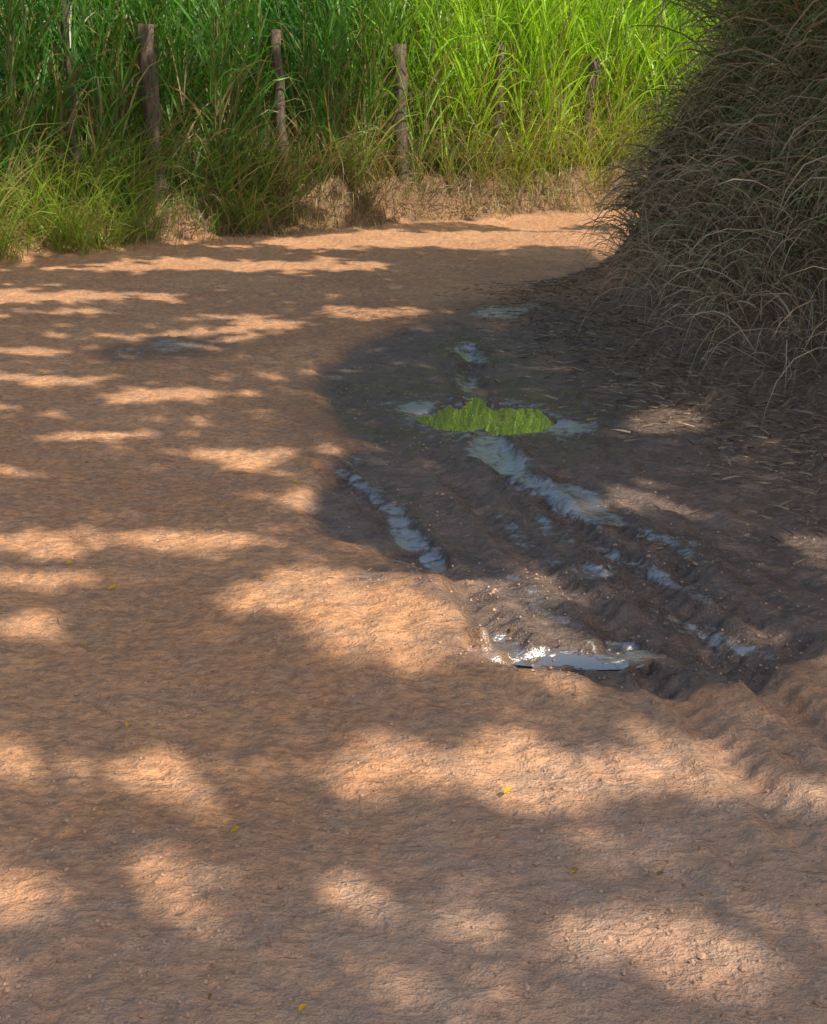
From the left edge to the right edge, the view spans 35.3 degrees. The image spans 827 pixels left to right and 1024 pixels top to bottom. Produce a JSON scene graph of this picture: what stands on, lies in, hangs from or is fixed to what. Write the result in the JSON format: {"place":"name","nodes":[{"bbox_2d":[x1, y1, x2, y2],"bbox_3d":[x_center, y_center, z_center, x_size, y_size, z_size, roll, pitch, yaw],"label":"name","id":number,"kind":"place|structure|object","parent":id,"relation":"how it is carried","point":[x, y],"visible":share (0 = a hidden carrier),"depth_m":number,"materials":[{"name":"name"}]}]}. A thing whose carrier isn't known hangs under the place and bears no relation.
{"place":"outdoors","nodes":[
{"label":"outdoors","id":0,"kind":"place"},
{"bbox_2d":[0,68,690,263],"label":"verge grass","id":1,"kind":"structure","parent":0,"point":[238,179],"depth_m":13.79,"materials":[{"name":"green plant"}]},
{"bbox_2d":[0,82,826,1023],"bbox_3d":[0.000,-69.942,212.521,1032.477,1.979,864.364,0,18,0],"label":"dirt road","id":2,"kind":"structure","parent":0,"point":[410,954],"depth_m":3.91,"materials":[{"name":"brown soil"}]},
{"bbox_2d":[60,0,599,204],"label":"wooden post fence","id":3,"kind":"object","parent":2,"relation":"on","point":[147,54],"visible":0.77,"depth_m":14.04,"materials":[{"name":"brown wood"}]},
{"bbox_2d":[0,0,782,222],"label":"tall elephant grass","id":4,"kind":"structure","parent":2,"relation":"on","point":[467,35],"depth_m":14.71,"materials":[{"name":"green plant"}]},
{"bbox_2d":[8,280,782,1010],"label":"fallen leaves","id":5,"kind":"object","parent":2,"relation":"on","point":[234,828],"visible":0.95,"depth_m":3.28,"materials":[{"name":"plant"}]},
{"bbox_2d":[148,156,659,244],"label":"bank roots","id":6,"kind":"object","parent":2,"relation":"on","point":[444,209],"visible":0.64,"depth_m":15.28,"materials":[{"name":"brown plant"}]},
{"bbox_2d":[0,261,824,979],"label":"straw bits","id":7,"kind":"object","parent":2,"relation":"on","point":[356,551],"visible":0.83,"depth_m":4.99,"materials":[{"name":"beige plant"}]},
{"bbox_2d":[0,194,826,1023],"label":"road pebbles","id":8,"kind":"object","parent":2,"relation":"on","point":[526,986],"visible":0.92,"depth_m":3.02,"materials":[{"name":"brown stone"}]},
{"bbox_2d":[414,397,554,434],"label":"puddle","id":9,"kind":"object","parent":2,"relation":"on","point":[483,415],"visible":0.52,"depth_m":6.72,"materials":[{"name":"liquid"}]},
{"bbox_2d":[514,653,643,669],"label":"puddle","id":10,"kind":"object","parent":2,"relation":"on","point":[576,661],"visible":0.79,"depth_m":3.81,"materials":[{"name":"liquid"}]},
{"bbox_2d":[433,202,826,614],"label":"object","id":11,"kind":"object","parent":2,"relation":"on","point":[609,323],"depth_m":7.29,"materials":[{"name":"brown plant"}]},
{"bbox_2d":[541,0,826,426],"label":"dry grass thicket","id":12,"kind":"object","parent":2,"relation":"on","point":[772,83],"visible":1,"depth_m":7.77,"materials":[{"name":"brown plant"}]}
]}

